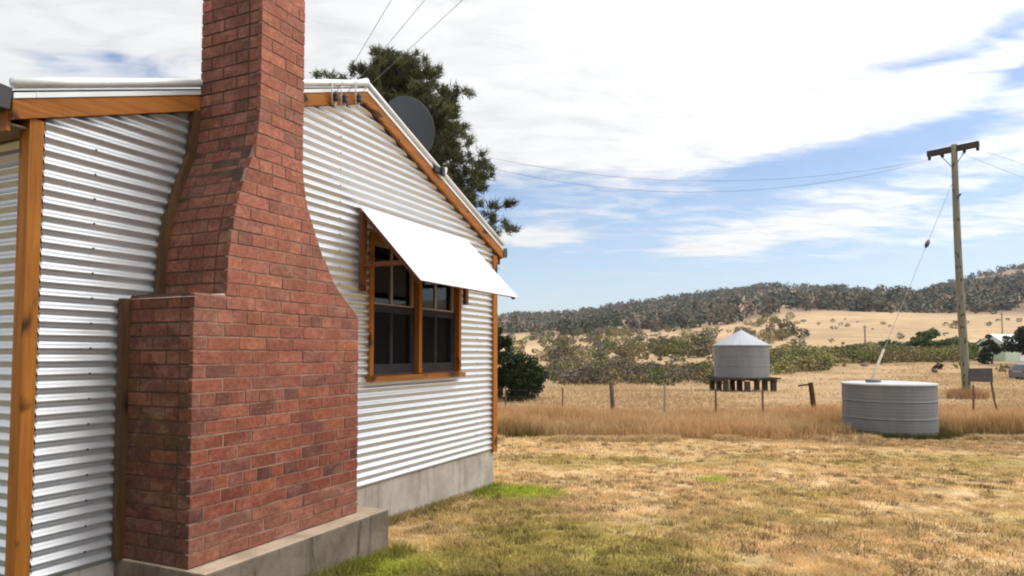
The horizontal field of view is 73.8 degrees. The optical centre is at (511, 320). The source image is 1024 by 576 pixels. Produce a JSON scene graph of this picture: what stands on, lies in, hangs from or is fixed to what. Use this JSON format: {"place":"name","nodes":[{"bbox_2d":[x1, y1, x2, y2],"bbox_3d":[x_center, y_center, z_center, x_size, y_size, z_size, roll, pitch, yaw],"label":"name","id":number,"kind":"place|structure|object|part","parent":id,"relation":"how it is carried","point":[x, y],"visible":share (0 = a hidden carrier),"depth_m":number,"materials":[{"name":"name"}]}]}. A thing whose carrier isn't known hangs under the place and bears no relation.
{"place":"outdoors","nodes":[
{"label":"outdoors","id":0,"kind":"place"},
{"bbox_2d":[0,0,1023,316],"label":"sky","id":1,"kind":"structure","parent":0,"point":[711,96],"materials":[{"name":"white"}]},
{"bbox_2d":[324,434,1023,575],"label":"lawn grass","id":2,"kind":"structure","parent":0,"point":[820,567],"depth_m":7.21,"materials":[{"name":"beige plant"}]},
{"bbox_2d":[355,269,1023,575],"bbox_3d":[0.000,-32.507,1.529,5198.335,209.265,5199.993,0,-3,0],"label":"ground","id":3,"kind":"structure","parent":0,"point":[908,325],"depth_m":13.40,"materials":[{"name":"beige plant"}]},
{"bbox_2d":[0,0,516,575],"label":"farmhouse","id":4,"kind":"object","parent":3,"relation":"on","point":[252,284],"visible":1,"depth_m":4.57,"materials":[{"name":"metal"}]},
{"bbox_2d":[329,83,338,105],"bbox_3d":[-1.599,-2.032,6.128,0.058,0.196,0.100,-2,-4,41],"label":"line insulator","id":5,"kind":"object","parent":4,"relation":"attached to","point":[335,94],"visible":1,"depth_m":6.12,"materials":[{"name":"grey ceramic"}]},
{"bbox_2d":[337,1,390,90],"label":"service wire","id":6,"kind":"object","parent":5,"relation":"attached to","point":[365,43],"visible":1,"depth_m":5.62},
{"bbox_2d":[337,85,347,107],"bbox_3d":[-1.546,-2.051,6.245,0.058,0.196,0.100,-2,-4,41],"label":"line insulator","id":7,"kind":"object","parent":4,"relation":"attached to","point":[345,98],"visible":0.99,"depth_m":6.24,"materials":[{"name":"grey ceramic"}]},
{"bbox_2d":[346,0,424,93],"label":"service wire","id":8,"kind":"object","parent":7,"relation":"attached to","point":[386,45],"visible":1,"depth_m":5.66,"materials":[{"name":"grey metal"}]},
{"bbox_2d":[351,85,361,106],"bbox_3d":[-1.459,-2.117,6.437,0.058,0.196,0.100,-2,-4,41],"label":"line insulator","id":9,"kind":"object","parent":4,"relation":"attached to","point":[359,98],"visible":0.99,"depth_m":6.43,"materials":[{"name":"grey ceramic"}]},
{"bbox_2d":[360,0,461,93],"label":"service wire","id":10,"kind":"object","parent":9,"relation":"attached to","point":[414,44],"visible":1,"depth_m":5.72,"materials":[{"name":"grey metal"}]},
{"bbox_2d":[388,96,434,151],"bbox_3d":[-1.229,-2.177,8.046,0.670,0.838,0.492,0,-3,0],"label":"satellite dish","id":11,"kind":"object","parent":4,"relation":"attached to","point":[413,115],"visible":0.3,"depth_m":7.88,"materials":[{"name":"grey metal"}]},
{"bbox_2d":[365,232,465,381],"bbox_3d":[-1.041,-0.100,7.522,0.185,1.472,1.890,-1,-3,25],"label":"window","id":12,"kind":"structure","parent":4,"relation":"in","point":[414,330],"depth_m":7.41,"materials":[{"name":"wood"}]},
{"bbox_2d":[432,165,447,176],"bbox_3d":[-0.818,-1.738,7.885,0.097,0.150,0.336,-1,-3,25],"label":"antenna clamp","id":13,"kind":"object","parent":4,"relation":"attached to","point":[441,170],"visible":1,"depth_m":7.82,"materials":[{"name":"grey metal"}]},
{"bbox_2d":[300,481,506,575],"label":"edge grass","id":14,"kind":"structure","parent":3,"relation":"on","point":[398,551],"depth_m":5.52,"materials":[{"name":"green plant"}]},
{"bbox_2d":[309,43,522,269],"bbox_3d":[-4.014,-3.446,24.998,9.093,13.831,8.927,0,-3,0],"label":"pine tree","id":15,"kind":"object","parent":3,"relation":"on","point":[404,75],"visible":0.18,"depth_m":24.31,"materials":[{"name":"green plant"}]},
{"bbox_2d":[497,326,517,399],"bbox_3d":[-0.658,1.887,29.260,1.830,3.340,1.748,-1,-3,27],"label":"shrub","id":16,"kind":"object","parent":3,"relation":"on","point":[505,342],"visible":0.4,"depth_m":29.10,"materials":[{"name":"green plant"}]},
{"bbox_2d":[497,350,550,400],"bbox_3d":[0.355,2.361,28.511,2.108,2.304,2.342,2,-3,-33],"label":"shrub","id":17,"kind":"object","parent":3,"relation":"on","point":[519,373],"visible":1,"depth_m":27.87,"materials":[{"name":"green plant"}]},
{"bbox_2d":[544,355,722,385],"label":"grey thicket","id":18,"kind":"object","parent":3,"relation":"on","point":[598,371],"visible":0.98,"depth_m":49.44,"materials":[{"name":"plant"}]},
{"bbox_2d":[705,330,780,391],"bbox_3d":[12.180,2.246,36.234,3.100,3.533,2.940,0,-3,0],"label":"raised water tank","id":19,"kind":"object","parent":3,"relation":"on","point":[740,356],"visible":0.99,"depth_m":35.15,"materials":[{"name":"grey metal"}]},
{"bbox_2d":[497,263,1023,335],"bbox_3d":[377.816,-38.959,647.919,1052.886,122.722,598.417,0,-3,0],"label":"hillside woodland","id":20,"kind":"object","parent":3,"relation":"on","point":[981,294],"visible":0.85,"depth_m":389.60,"materials":[{"name":"green plant"}]},
{"bbox_2d":[497,431,1023,443],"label":"cut hay","id":21,"kind":"object","parent":3,"relation":"on","point":[669,437],"visible":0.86,"depth_m":15.02,"materials":[{"name":"beige plant"}]},
{"bbox_2d":[504,382,1023,412],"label":"wire fence","id":22,"kind":"object","parent":3,"relation":"on","point":[809,384],"visible":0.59,"depth_m":20.86,"materials":[{"name":"wood"}]},
{"bbox_2d":[507,310,1021,372],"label":"scattered scrub","id":23,"kind":"object","parent":3,"relation":"on","point":[559,346],"visible":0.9,"depth_m":173.02,"materials":[{"name":"green plant"}]},
{"bbox_2d":[862,325,867,343],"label":"distant pole","id":24,"kind":"object","parent":3,"relation":"on","point":[864,327],"visible":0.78,"depth_m":117.94,"materials":[{"name":"brown wood"}]},
{"bbox_2d":[769,341,981,374],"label":"scrub belt","id":25,"kind":"object","parent":3,"relation":"on","point":[797,358],"visible":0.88,"depth_m":86.47,"materials":[{"name":"green plant"}]},
{"bbox_2d":[840,379,938,435],"bbox_3d":[9.120,2.073,16.521,2.096,1.364,2.096,0,-3,0],"label":"water tank","id":26,"kind":"object","parent":3,"relation":"on","point":[887,406],"visible":0.9,"depth_m":15.68,"materials":[{"name":"grey metal"}]},
{"bbox_2d":[877,339,908,349],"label":"green tree","id":27,"kind":"object","parent":3,"relation":"on","point":[881,342],"visible":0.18,"depth_m":104.75,"materials":[{"name":"green plant"}]},
{"bbox_2d":[903,327,958,348],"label":"green tree","id":28,"kind":"object","parent":3,"relation":"on","point":[925,338],"visible":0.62,"depth_m":102.75,"materials":[{"name":"green plant"}]},
{"bbox_2d":[933,363,942,368],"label":"shrub","id":29,"kind":"object","parent":3,"relation":"on","point":[940,366],"visible":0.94,"depth_m":74.83,"materials":[{"name":"green plant"}]},
{"bbox_2d":[927,141,979,390],"bbox_3d":[19.668,-2.076,30.199,2.000,11.568,0.552,-2,-3,36],"label":"power pole","id":30,"kind":"object","parent":3,"relation":"on","point":[953,149],"visible":0.97,"depth_m":30.05,"materials":[{"name":"grey wood"}]},
{"bbox_2d":[464,151,925,180],"bbox_3d":[2.167,-9.878,32.877,33.886,6.741,0.015,0,-3,5],"label":"power line","id":31,"kind":"object","parent":30,"relation":"attached to","point":[682,180],"visible":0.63,"depth_m":32.16,"materials":[{"name":"grey metal"}]},
{"bbox_2d":[497,157,941,191],"bbox_3d":[2.348,-9.800,32.648,34.308,7.700,0.015,0,-3,6],"label":"power line","id":32,"kind":"object","parent":30,"relation":"attached to","point":[720,191],"visible":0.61,"depth_m":31.63,"materials":[{"name":"grey metal"}]},
{"bbox_2d":[870,179,953,378],"bbox_3d":[16.450,-1.598,28.107,7.648,9.932,0.167,2,-3,-32],"label":"stay wire","id":33,"kind":"object","parent":30,"relation":"attached to","point":[927,243],"visible":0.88,"depth_m":27.37,"materials":[{"name":"grey metal"}]},
{"bbox_2d":[937,337,975,347],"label":"green tree","id":34,"kind":"object","parent":3,"relation":"on","point":[950,340],"visible":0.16,"depth_m":104.62,"materials":[{"name":"green plant"}]},
{"bbox_2d":[968,368,998,412],"bbox_3d":[14.678,2.296,21.171,1.017,1.663,0.112,0,-3,0],"label":"notice board","id":35,"kind":"object","parent":3,"relation":"on","point":[980,374],"visible":0.94,"depth_m":21.15,"materials":[{"name":"wood"}]},
{"bbox_2d":[976,352,991,363],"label":"shrub","id":36,"kind":"object","parent":3,"relation":"on","point":[984,358],"visible":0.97,"depth_m":83.60,"materials":[{"name":"green plant"}]},
{"bbox_2d":[979,334,1007,363],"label":"tree","id":37,"kind":"object","parent":3,"relation":"on","point":[995,348],"visible":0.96,"depth_m":83.96,"materials":[{"name":"green plant"}]},
{"bbox_2d":[976,334,1023,361],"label":"shed","id":38,"kind":"structure","parent":3,"relation":"on","point":[1010,356],"depth_m":90.45,"materials":[{"name":"white metal"}]},
{"bbox_2d":[1001,313,1002,333],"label":"distant pole","id":39,"kind":"object","parent":3,"relation":"on","point":[1002,323],"visible":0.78,"depth_m":150.11,"materials":[{"name":"beige wood"}]},
{"bbox_2d":[1000,325,1023,355],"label":"round tree","id":40,"kind":"object","parent":3,"relation":"on","point":[1011,346],"visible":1,"depth_m":80.08,"materials":[{"name":"green plant"}]},
{"bbox_2d":[1008,362,1023,379],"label":"parked car","id":41,"kind":"object","parent":3,"relation":"on","point":[1016,371],"visible":0.88,"depth_m":55.59,"materials":[{"name":"silver metal"}]},
{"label":"rear window","id":42,"kind":"part","parent":41,"relation":"part of","materials":[{"name":"grey glass"}]},
{"bbox_2d":[497,401,1023,440],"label":"tall grass","id":43,"kind":"structure","parent":0,"point":[549,420],"depth_m":16.64,"materials":[{"name":"beige plant"}]},
{"bbox_2d":[497,363,1023,410],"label":"paddock grass","id":44,"kind":"structure","parent":0,"point":[691,400],"depth_m":31.19,"materials":[{"name":"beige plant"}]},
{"bbox_2d":[838,424,961,439],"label":"tank grass","id":45,"kind":"structure","parent":0,"point":[941,434],"depth_m":15.46,"materials":[{"name":"beige plant"}]},
{"bbox_2d":[938,386,995,399],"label":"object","id":46,"kind":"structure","parent":0,"point":[956,393],"depth_m":29.54,"materials":[{"name":"beige plant"}]}
]}

